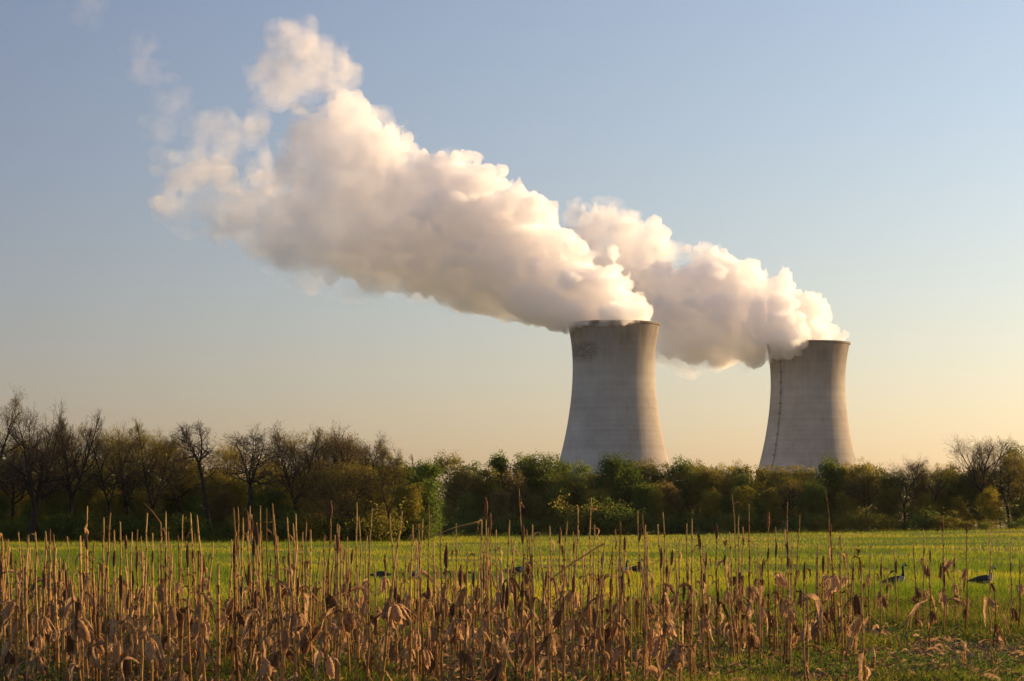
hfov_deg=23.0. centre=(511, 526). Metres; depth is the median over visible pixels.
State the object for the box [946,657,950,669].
corn stalk
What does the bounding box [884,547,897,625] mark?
corn stalk
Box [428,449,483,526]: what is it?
leafy tree
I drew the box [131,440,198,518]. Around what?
leafy tree
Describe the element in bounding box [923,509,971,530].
shrub
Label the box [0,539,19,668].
corn stalk
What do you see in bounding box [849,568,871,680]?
corn stalk
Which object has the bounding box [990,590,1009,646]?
corn stalk
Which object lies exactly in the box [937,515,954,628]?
corn stalk
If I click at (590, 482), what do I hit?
leafy tree
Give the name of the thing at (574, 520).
shrub
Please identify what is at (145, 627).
corn stalk
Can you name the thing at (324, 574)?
corn stalk
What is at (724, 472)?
leafy tree
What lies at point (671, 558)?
corn stalk
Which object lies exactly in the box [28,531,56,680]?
corn stalk
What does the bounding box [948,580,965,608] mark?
corn stalk
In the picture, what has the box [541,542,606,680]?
corn stalk
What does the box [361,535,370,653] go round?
corn stalk
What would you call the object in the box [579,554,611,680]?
corn stalk
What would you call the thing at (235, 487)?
leafy tree
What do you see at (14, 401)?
bare tree
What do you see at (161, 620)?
corn stalk
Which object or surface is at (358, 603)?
corn stalk
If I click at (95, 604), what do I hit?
corn stalk
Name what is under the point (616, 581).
corn stalk
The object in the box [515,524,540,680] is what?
corn stalk
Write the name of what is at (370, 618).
corn stalk
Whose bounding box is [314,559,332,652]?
corn stalk
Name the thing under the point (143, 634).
corn stalk
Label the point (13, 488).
bare tree
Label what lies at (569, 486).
leafy tree
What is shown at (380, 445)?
bare tree
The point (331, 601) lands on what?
corn stalk
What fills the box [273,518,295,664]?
corn stalk
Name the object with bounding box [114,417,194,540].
bare tree
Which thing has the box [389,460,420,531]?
leafy tree
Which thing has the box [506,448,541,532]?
leafy tree
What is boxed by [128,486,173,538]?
leafy tree
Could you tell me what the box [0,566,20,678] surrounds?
corn stalk
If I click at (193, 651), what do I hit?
corn stalk
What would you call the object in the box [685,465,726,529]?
leafy tree
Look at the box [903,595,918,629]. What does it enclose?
corn stalk
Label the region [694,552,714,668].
corn stalk
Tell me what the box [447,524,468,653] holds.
corn stalk
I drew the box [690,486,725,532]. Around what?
leafy tree
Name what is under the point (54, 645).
corn stalk
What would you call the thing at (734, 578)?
corn stalk
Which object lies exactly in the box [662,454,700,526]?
leafy tree
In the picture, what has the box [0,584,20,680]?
corn stalk
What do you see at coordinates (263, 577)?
corn stalk
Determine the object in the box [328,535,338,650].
corn stalk
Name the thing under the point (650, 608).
corn stalk
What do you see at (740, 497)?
leafy tree
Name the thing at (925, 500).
leafy tree
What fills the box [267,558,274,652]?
corn stalk
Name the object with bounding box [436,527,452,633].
corn stalk
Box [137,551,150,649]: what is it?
corn stalk
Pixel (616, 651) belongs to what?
corn stalk
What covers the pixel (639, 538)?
corn stalk
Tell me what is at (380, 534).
shrub
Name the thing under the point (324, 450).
bare tree
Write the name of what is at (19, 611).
corn stalk
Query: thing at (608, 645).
corn stalk
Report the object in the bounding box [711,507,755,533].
shrub
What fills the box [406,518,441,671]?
corn stalk
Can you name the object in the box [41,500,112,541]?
shrub
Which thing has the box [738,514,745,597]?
corn stalk
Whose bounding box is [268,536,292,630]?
corn stalk
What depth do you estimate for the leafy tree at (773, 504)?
417.63 m
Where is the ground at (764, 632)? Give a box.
[0,527,1023,680]
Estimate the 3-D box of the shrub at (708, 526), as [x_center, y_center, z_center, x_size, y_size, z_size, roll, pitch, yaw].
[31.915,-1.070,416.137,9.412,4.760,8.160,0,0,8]
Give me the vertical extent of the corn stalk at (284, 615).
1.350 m
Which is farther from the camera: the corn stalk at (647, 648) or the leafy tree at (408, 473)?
the leafy tree at (408, 473)
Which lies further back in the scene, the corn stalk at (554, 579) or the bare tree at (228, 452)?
the bare tree at (228, 452)
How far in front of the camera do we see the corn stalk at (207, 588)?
27.75 m
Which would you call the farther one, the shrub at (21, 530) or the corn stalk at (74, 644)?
the shrub at (21, 530)
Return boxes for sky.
[0,0,1023,526]
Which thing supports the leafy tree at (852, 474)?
on the ground at (764, 632)
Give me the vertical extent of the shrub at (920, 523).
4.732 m
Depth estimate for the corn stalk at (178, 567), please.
32.87 m
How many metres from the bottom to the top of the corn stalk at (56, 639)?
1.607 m
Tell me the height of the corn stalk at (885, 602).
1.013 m
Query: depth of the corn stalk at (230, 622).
30.33 m
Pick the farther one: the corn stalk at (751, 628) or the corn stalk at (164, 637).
the corn stalk at (751, 628)
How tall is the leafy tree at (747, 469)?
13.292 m
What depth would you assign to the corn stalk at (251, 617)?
26.52 m
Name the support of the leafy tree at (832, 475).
on the ground at (764, 632)
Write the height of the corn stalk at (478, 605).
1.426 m
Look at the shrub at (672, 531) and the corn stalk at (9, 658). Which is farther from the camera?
the shrub at (672, 531)
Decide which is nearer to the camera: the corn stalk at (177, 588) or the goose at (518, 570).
the corn stalk at (177, 588)
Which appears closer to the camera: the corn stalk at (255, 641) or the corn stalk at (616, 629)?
the corn stalk at (255, 641)
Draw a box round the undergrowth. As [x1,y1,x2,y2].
[5,470,1022,540]
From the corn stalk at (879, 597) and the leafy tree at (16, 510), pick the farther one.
the leafy tree at (16, 510)
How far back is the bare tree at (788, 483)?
427.10 m
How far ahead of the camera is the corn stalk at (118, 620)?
28.13 m
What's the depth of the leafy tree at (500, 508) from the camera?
419.06 m
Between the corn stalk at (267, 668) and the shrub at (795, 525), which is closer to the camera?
the corn stalk at (267, 668)
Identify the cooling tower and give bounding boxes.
[555,320,671,519]
[748,340,869,528]
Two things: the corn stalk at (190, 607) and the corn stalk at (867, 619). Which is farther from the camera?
the corn stalk at (867, 619)
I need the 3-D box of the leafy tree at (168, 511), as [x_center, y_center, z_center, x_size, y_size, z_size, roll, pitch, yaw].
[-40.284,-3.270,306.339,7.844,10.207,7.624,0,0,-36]
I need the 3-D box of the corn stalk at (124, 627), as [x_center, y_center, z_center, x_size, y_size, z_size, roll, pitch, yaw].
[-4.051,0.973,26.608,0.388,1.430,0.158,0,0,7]
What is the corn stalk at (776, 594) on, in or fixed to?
on the ground at (764, 632)
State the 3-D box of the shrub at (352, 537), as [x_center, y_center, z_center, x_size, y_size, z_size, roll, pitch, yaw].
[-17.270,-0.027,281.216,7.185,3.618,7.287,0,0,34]
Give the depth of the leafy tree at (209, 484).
310.94 m
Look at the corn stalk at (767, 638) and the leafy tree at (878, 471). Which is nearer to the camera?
the corn stalk at (767, 638)
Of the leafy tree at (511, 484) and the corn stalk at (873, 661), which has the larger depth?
the leafy tree at (511, 484)
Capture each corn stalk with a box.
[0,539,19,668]
[0,560,23,680]
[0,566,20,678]
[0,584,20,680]
[1,552,19,666]
[6,532,49,656]
[8,546,23,671]
[13,551,54,680]
[18,581,27,664]
[19,554,32,662]
[22,589,40,652]
[24,562,46,679]
[26,532,47,680]
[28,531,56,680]
[30,602,47,655]
[33,528,59,656]
[44,534,68,669]
[45,547,66,676]
[47,557,71,673]
[49,616,64,680]
[50,559,76,679]
[55,567,73,654]
[59,562,68,657]
[63,535,90,680]
[67,537,90,676]
[67,580,92,680]
[68,633,80,667]
[77,546,95,641]
[78,551,97,678]
[82,506,103,680]
[84,601,116,677]
[84,610,107,680]
[85,541,102,680]
[88,580,95,631]
[91,513,110,680]
[96,518,104,640]
[97,571,112,675]
[100,577,119,680]
[100,593,112,664]
[102,521,136,680]
[111,530,125,618]
[111,613,119,678]
[115,551,148,679]
[120,532,141,679]
[121,513,166,680]
[123,534,138,647]
[125,529,149,679]
[125,541,150,663]
[125,566,140,680]
[133,584,146,663]
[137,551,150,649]
[143,502,168,654]
[143,533,161,680]
[143,583,158,680]
[146,585,166,680]
[148,546,171,669]
[156,512,186,662]
[156,600,167,634]
[163,551,180,680]
[170,563,180,654]
[171,596,193,666]
[171,612,188,680]
[172,536,179,633]
[173,621,184,675]
[174,516,185,647]
[175,541,191,680]
[180,513,196,678]
[186,597,221,678]
[189,575,208,659]
[190,554,208,646]
[193,557,204,660]
[194,552,215,677]
[195,516,216,680]
[199,563,220,680]
[203,542,213,661]
[215,539,233,662]
[219,508,247,680]
[220,532,243,680]
[226,575,233,660]
[232,509,239,637]
[237,571,246,662]
[238,518,247,680]
[239,514,254,673]
[240,538,258,670]
[241,506,267,658]
[242,522,278,680]
[242,559,268,666]
[243,511,259,675]
[245,590,272,675]
[250,617,261,680]
[255,533,272,626]
[255,590,268,672]
[256,508,282,647]
[258,530,272,636]
[260,506,273,646]
[263,518,296,677]
[267,503,296,678]
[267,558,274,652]
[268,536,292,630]
[269,607,287,659]
[271,593,288,645]
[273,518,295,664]
[273,544,297,680]
[277,564,286,627]
[282,536,308,680]
[283,580,301,656]
[292,524,312,680]
[292,532,323,669]
[293,586,323,657]
[295,514,309,677]
[296,522,311,655]
[301,529,323,673]
[308,551,322,642]
[312,560,339,680]
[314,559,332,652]
[315,535,328,646]
[320,501,345,671]
[321,524,339,679]
[327,525,339,652]
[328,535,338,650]
[330,544,345,680]
[332,545,350,672]
[335,549,366,680]
[343,549,352,654]
[345,517,361,680]
[346,509,361,665]
[351,574,363,648]
[359,508,380,677]
[359,616,370,635]
[359,628,372,651]
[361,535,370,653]
[362,543,376,680]
[371,557,413,652]
[372,564,384,651]
[378,515,399,678]
[379,554,398,640]
[380,511,409,680]
[380,586,398,669]
[395,524,417,680]
[398,551,419,674]
[400,571,422,669]
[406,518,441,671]
[407,541,420,678]
[415,557,433,676]
[418,523,433,680]
[422,510,432,626]
[424,557,440,674]
[426,597,452,679]
[427,520,497,680]
[430,542,451,680]
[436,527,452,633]
[438,541,451,657]
[438,545,449,680]
[440,570,470,680]
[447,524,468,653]
[454,549,476,680]
[457,565,473,680]
[461,637,474,679]
[462,551,475,659]
[466,558,484,648]
[468,560,514,680]
[468,584,477,660]
[469,584,486,646]
[470,552,487,675]
[476,637,485,676]
[477,497,498,666]
[484,527,494,639]
[485,513,503,662]
[486,618,503,659]
[489,519,515,680]
[489,554,500,638]
[490,530,504,665]
[498,542,520,655]
[508,586,520,680]
[511,539,531,658]
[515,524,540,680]
[515,554,542,680]
[517,535,535,670]
[519,488,530,650]
[524,588,537,644]
[525,529,538,626]
[534,550,558,680]
[534,572,554,680]
[535,555,562,680]
[537,521,571,680]
[541,526,558,660]
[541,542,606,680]
[541,557,553,627]
[550,564,563,660]
[557,527,566,652]
[559,551,570,662]
[564,509,597,677]
[569,548,587,668]
[569,586,587,666]
[570,532,585,671]
[575,497,597,680]
[577,590,600,662]
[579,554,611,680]
[584,525,599,652]
[591,539,600,645]
[598,545,621,680]
[603,536,628,636]
[604,520,627,680]
[604,578,618,678]
[609,556,630,680]
[615,529,626,644]
[617,597,632,670]
[635,532,656,680]
[636,525,653,659]
[637,511,652,664]
[639,608,657,679]
[642,514,651,652]
[645,525,672,679]
[649,561,667,680]
[650,513,676,680]
[655,594,659,658]
[658,539,696,680]
[659,550,674,637]
[661,564,694,633]
[665,546,675,653]
[671,604,686,669]
[682,577,695,651]
[684,519,697,678]
[686,524,689,648]
[687,649,700,680]
[693,532,713,671]
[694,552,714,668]
[696,545,705,647]
[708,576,728,655]
[711,523,729,641]
[722,554,739,660]
[723,575,746,657]
[727,497,741,643]
[728,531,738,656]
[733,527,754,649]
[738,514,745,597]
[740,584,758,650]
[742,511,762,665]
[752,558,767,642]
[754,542,763,657]
[760,589,767,647]
[762,512,773,648]
[764,594,777,648]
[765,595,800,669]
[766,527,783,657]
[771,502,793,672]
[784,530,797,673]
[786,536,801,650]
[788,515,801,640]
[792,599,822,680]
[796,562,822,680]
[808,546,822,656]
[808,548,827,652]
[819,520,829,646]
[819,556,832,641]
[823,490,840,648]
[823,532,831,643]
[823,579,839,647]
[835,541,851,648]
[839,534,852,662]
[841,551,851,624]
[842,563,867,670]
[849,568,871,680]
[864,545,871,633]
[870,648,886,671]
[871,555,889,637]
[877,567,892,612]
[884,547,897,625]
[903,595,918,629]
[907,548,936,645]
[910,543,928,629]
[919,529,934,624]
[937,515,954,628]
[939,574,962,634]
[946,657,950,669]
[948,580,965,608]
[949,641,966,669]
[951,549,961,620]
[961,523,973,636]
[983,529,1001,641]
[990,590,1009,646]
[990,651,994,673]
[1008,543,1021,631]
[1010,560,1023,632]
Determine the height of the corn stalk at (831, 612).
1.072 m
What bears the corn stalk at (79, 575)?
on the ground at (764, 632)
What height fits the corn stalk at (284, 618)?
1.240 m
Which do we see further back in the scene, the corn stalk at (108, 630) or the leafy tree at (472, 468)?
the leafy tree at (472, 468)
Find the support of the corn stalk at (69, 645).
on the ground at (764, 632)
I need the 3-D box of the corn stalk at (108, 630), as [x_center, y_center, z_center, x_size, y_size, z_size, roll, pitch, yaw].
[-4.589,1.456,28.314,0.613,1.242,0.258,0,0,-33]
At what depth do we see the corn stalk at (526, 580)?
33.83 m
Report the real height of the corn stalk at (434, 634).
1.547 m
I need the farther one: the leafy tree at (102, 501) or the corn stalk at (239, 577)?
the leafy tree at (102, 501)
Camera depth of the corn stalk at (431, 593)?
33.55 m
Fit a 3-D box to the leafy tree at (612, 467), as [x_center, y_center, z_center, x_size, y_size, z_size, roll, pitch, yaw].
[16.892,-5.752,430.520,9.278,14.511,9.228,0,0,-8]
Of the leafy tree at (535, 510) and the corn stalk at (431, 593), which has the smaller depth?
the corn stalk at (431, 593)
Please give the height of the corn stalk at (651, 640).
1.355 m
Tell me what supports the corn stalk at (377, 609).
on the ground at (764, 632)
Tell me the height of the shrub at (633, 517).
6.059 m
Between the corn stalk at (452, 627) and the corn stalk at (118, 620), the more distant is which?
the corn stalk at (118, 620)
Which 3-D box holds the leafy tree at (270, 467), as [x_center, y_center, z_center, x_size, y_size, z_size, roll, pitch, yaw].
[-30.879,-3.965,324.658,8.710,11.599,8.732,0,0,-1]
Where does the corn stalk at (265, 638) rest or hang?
on the ground at (764, 632)
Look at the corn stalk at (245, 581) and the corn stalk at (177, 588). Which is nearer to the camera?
the corn stalk at (245, 581)
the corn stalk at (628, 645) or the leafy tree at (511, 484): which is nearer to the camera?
the corn stalk at (628, 645)
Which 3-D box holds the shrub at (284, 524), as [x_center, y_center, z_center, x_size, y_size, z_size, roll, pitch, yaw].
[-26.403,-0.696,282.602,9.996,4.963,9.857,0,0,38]
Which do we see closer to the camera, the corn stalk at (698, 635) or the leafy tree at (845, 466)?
the corn stalk at (698, 635)
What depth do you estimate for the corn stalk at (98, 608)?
26.95 m
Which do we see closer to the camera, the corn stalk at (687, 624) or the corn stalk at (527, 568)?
the corn stalk at (687, 624)
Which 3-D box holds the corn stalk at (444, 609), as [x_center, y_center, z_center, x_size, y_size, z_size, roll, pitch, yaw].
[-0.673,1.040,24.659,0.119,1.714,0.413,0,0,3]
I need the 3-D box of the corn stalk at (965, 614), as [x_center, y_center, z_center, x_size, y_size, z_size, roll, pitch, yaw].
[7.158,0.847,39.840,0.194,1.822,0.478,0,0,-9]
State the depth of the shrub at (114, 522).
284.23 m
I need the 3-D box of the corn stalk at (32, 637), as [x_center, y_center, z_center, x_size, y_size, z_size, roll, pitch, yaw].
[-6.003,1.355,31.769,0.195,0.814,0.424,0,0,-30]
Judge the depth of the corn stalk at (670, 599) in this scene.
35.91 m
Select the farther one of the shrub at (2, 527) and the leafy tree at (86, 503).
the leafy tree at (86, 503)
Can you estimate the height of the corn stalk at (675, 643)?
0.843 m
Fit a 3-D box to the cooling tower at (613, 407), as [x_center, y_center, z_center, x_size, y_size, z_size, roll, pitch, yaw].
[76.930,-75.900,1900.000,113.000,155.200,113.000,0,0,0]
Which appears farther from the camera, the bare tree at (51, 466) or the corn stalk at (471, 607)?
the bare tree at (51, 466)
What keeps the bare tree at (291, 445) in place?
on the ground at (764, 632)
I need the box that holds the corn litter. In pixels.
[0,601,1023,680]
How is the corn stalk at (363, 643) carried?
on the ground at (764, 632)
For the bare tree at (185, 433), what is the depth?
284.42 m
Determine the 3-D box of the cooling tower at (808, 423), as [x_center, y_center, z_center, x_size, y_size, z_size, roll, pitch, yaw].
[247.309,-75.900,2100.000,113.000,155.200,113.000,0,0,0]
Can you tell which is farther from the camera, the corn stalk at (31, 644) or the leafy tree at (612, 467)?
the leafy tree at (612, 467)
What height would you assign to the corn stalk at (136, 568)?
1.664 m
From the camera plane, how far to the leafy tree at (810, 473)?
439.33 m
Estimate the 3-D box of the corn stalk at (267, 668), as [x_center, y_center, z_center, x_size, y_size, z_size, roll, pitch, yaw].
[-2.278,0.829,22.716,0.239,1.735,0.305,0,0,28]
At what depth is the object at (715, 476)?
432.12 m
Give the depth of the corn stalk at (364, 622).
36.89 m
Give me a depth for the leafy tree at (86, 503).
298.92 m
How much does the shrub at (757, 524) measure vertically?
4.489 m
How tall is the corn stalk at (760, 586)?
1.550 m
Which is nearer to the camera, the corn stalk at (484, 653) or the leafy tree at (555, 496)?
the corn stalk at (484, 653)
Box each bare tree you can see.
[0,383,40,490]
[0,400,93,541]
[0,429,69,540]
[0,433,113,505]
[36,425,147,540]
[48,409,104,526]
[71,422,179,539]
[75,415,145,539]
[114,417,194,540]
[130,424,235,537]
[167,420,219,534]
[186,432,276,497]
[215,422,297,530]
[259,419,329,541]
[262,426,361,506]
[266,455,401,540]
[281,420,371,538]
[299,429,391,507]
[318,427,392,513]
[360,440,417,540]
[438,462,498,526]
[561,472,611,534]
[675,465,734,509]
[759,471,807,531]
[833,465,900,530]
[877,454,941,527]
[901,463,958,526]
[940,434,1019,523]
[959,444,1023,528]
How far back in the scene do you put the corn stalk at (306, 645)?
27.72 m
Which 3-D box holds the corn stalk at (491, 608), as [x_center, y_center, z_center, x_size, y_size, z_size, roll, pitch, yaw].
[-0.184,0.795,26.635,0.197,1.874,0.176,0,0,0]
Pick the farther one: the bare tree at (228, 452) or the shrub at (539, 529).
the shrub at (539, 529)
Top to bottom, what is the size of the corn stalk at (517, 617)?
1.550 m
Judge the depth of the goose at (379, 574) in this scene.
78.92 m
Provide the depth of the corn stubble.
40.27 m
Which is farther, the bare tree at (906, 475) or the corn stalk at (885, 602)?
the bare tree at (906, 475)
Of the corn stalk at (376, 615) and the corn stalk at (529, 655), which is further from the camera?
the corn stalk at (376, 615)
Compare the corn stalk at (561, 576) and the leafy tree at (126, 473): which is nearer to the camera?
the corn stalk at (561, 576)
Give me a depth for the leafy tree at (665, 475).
441.02 m
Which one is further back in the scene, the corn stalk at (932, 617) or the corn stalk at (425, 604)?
the corn stalk at (932, 617)
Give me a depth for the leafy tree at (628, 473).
430.87 m
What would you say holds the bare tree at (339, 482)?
on the ground at (764, 632)
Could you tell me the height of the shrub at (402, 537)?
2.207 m
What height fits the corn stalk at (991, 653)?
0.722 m
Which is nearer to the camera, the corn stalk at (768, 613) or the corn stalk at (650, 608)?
the corn stalk at (650, 608)
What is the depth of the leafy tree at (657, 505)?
421.30 m
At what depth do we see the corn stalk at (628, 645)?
29.53 m
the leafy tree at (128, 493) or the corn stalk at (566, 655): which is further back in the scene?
the leafy tree at (128, 493)
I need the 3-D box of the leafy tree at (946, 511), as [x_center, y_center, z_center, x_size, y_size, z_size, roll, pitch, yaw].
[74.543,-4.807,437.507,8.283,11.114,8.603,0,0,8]
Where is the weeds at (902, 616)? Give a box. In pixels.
[0,591,1023,680]
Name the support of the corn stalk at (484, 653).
on the ground at (764, 632)
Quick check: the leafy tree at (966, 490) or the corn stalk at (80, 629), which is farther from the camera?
the leafy tree at (966, 490)
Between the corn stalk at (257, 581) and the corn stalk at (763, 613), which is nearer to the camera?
the corn stalk at (257, 581)
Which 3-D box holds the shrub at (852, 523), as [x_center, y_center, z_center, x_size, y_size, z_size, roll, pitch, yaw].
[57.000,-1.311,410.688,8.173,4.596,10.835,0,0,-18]
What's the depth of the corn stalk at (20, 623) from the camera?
29.29 m
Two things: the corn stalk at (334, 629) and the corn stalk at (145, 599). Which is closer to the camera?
the corn stalk at (334, 629)
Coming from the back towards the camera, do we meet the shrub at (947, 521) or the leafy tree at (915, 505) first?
the leafy tree at (915, 505)
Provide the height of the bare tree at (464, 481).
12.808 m
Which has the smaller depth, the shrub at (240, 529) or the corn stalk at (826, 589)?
the corn stalk at (826, 589)
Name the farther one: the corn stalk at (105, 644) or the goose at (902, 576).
the goose at (902, 576)
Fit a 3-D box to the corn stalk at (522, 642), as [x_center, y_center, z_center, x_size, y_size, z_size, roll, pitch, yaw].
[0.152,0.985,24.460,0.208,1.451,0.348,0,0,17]
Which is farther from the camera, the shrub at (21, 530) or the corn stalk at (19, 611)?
the shrub at (21, 530)
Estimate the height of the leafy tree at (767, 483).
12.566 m
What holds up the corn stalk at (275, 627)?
on the ground at (764, 632)
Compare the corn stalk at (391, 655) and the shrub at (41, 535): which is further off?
the shrub at (41, 535)
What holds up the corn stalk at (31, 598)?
on the ground at (764, 632)
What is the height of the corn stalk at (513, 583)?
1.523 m
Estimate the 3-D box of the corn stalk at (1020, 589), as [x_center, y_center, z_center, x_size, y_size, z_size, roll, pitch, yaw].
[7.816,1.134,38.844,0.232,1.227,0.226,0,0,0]
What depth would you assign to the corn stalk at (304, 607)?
27.84 m
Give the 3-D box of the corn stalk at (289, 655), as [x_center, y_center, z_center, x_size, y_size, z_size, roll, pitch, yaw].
[-2.436,0.788,26.405,0.374,1.844,0.260,0,0,0]
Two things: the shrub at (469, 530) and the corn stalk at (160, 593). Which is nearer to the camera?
the corn stalk at (160, 593)
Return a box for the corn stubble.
[0,529,878,653]
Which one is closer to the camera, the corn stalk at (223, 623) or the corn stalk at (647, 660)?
the corn stalk at (647, 660)
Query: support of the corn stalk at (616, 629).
on the ground at (764, 632)
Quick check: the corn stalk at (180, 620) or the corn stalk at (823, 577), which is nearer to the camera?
the corn stalk at (180, 620)
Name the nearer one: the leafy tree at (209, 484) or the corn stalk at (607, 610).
the corn stalk at (607, 610)
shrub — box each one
[0,509,47,541]
[0,513,20,540]
[23,523,66,541]
[38,513,90,541]
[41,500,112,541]
[72,519,124,541]
[91,505,156,541]
[106,508,180,541]
[142,521,183,541]
[149,503,230,541]
[190,522,233,541]
[211,523,241,541]
[215,512,280,541]
[229,498,313,541]
[267,508,329,541]
[271,509,329,540]
[304,505,355,541]
[325,511,389,541]
[333,497,408,541]
[363,519,403,540]
[391,529,418,540]
[402,519,447,540]
[433,514,471,535]
[448,517,485,535]
[467,508,526,535]
[495,512,546,535]
[514,512,553,535]
[540,489,621,534]
[541,518,576,534]
[563,496,636,534]
[581,494,653,534]
[610,499,660,534]
[623,510,662,534]
[647,514,688,534]
[659,512,705,533]
[687,509,730,533]
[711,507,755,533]
[729,509,781,532]
[757,519,780,532]
[771,508,819,532]
[801,510,837,532]
[820,517,847,531]
[832,504,885,531]
[859,507,905,531]
[891,519,914,530]
[903,503,957,530]
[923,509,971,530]
[953,515,982,529]
[972,520,993,529]
[1000,516,1023,528]
[1013,514,1023,528]
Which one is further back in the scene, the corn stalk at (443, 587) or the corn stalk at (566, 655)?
the corn stalk at (443, 587)
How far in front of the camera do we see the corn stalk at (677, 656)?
24.23 m
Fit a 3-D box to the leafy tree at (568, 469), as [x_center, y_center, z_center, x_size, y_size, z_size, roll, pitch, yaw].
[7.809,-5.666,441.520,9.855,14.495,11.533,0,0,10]
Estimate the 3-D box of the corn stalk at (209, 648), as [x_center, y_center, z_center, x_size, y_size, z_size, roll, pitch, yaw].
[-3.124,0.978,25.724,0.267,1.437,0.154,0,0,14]
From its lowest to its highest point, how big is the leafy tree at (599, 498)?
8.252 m
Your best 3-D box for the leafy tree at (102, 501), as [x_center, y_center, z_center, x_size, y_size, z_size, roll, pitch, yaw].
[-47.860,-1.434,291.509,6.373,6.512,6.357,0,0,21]
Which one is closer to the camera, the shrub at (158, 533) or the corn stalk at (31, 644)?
the corn stalk at (31, 644)
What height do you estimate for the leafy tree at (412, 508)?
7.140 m
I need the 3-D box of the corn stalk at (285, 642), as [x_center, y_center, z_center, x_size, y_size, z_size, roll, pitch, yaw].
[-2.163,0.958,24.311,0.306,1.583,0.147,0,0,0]
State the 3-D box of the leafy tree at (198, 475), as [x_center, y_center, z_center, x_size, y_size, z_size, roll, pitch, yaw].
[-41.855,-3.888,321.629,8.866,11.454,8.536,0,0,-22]
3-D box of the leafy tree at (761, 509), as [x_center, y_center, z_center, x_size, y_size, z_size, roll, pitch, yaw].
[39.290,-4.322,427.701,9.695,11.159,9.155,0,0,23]
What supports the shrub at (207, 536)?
on the ground at (764, 632)
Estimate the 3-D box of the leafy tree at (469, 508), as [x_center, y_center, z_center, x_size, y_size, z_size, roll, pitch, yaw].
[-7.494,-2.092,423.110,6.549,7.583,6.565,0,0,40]
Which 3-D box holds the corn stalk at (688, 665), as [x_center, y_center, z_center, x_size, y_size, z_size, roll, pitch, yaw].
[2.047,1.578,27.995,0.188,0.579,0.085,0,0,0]
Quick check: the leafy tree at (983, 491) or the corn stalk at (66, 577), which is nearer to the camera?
the corn stalk at (66, 577)
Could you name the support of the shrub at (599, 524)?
on the ground at (764, 632)
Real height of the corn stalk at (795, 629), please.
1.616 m
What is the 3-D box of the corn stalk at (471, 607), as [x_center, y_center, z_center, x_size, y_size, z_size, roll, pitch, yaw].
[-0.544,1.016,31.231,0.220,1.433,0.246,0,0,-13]
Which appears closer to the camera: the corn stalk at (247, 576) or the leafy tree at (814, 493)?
the corn stalk at (247, 576)
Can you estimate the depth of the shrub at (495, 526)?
409.93 m
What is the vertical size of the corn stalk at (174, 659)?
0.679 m
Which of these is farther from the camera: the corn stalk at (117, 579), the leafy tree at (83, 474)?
the leafy tree at (83, 474)
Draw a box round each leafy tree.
[0,491,14,538]
[2,467,35,536]
[19,500,51,539]
[64,454,95,507]
[75,460,137,539]
[85,486,122,536]
[104,450,143,521]
[114,464,162,532]
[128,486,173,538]
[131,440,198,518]
[156,460,206,533]
[157,452,209,519]
[182,493,217,538]
[198,469,239,539]
[205,462,246,529]
[208,474,256,530]
[208,487,241,537]
[240,461,281,538]
[246,454,290,538]
[253,485,292,538]
[291,470,335,522]
[344,469,402,528]
[378,460,402,513]
[387,482,426,540]
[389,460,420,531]
[405,457,464,540]
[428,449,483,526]
[441,461,498,534]
[451,493,483,531]
[457,462,507,532]
[485,446,512,534]
[487,469,538,533]
[487,489,511,534]
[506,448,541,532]
[518,451,562,534]
[521,490,552,530]
[538,486,574,530]
[542,453,576,531]
[542,470,589,533]
[564,458,599,510]
[583,470,609,497]
[583,488,611,519]
[590,451,631,514]
[609,451,646,516]
[628,482,658,533]
[630,457,662,531]
[644,464,686,519]
[645,481,676,531]
[654,477,686,522]
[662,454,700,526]
[683,455,710,533]
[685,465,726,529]
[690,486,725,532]
[708,463,738,532]
[718,468,766,532]
[722,458,752,518]
[723,484,758,533]
[744,464,769,521]
[756,463,800,530]
[760,487,790,529]
[775,463,817,532]
[794,464,823,517]
[796,480,840,530]
[812,452,851,528]
[825,458,860,525]
[836,457,880,527]
[858,463,901,530]
[870,484,903,530]
[877,470,910,529]
[898,468,945,526]
[904,492,940,528]
[930,468,956,517]
[938,462,967,527]
[942,471,1004,526]
[947,495,977,527]
[966,460,1003,528]
[973,485,1006,528]
[981,464,1023,527]
[997,441,1023,521]
[1002,453,1023,522]
[1017,495,1023,520]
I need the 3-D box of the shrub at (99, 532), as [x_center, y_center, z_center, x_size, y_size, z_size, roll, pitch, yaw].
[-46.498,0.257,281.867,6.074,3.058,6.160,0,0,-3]
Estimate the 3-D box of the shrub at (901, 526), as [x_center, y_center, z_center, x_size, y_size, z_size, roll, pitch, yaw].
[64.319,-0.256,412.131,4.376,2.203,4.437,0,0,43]
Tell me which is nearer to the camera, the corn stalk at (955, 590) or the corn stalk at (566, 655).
the corn stalk at (566, 655)
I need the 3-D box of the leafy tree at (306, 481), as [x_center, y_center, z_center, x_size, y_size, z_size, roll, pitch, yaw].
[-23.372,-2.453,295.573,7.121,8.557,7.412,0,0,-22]
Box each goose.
[370,571,391,578]
[505,558,526,576]
[621,560,628,576]
[628,566,650,572]
[880,564,907,583]
[968,566,995,584]
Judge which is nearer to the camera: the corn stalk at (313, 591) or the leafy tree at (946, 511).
the corn stalk at (313, 591)
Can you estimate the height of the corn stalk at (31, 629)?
1.655 m
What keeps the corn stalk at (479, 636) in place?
on the ground at (764, 632)
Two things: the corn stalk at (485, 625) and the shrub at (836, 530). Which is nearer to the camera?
the corn stalk at (485, 625)
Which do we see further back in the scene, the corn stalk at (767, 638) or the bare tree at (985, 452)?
the bare tree at (985, 452)

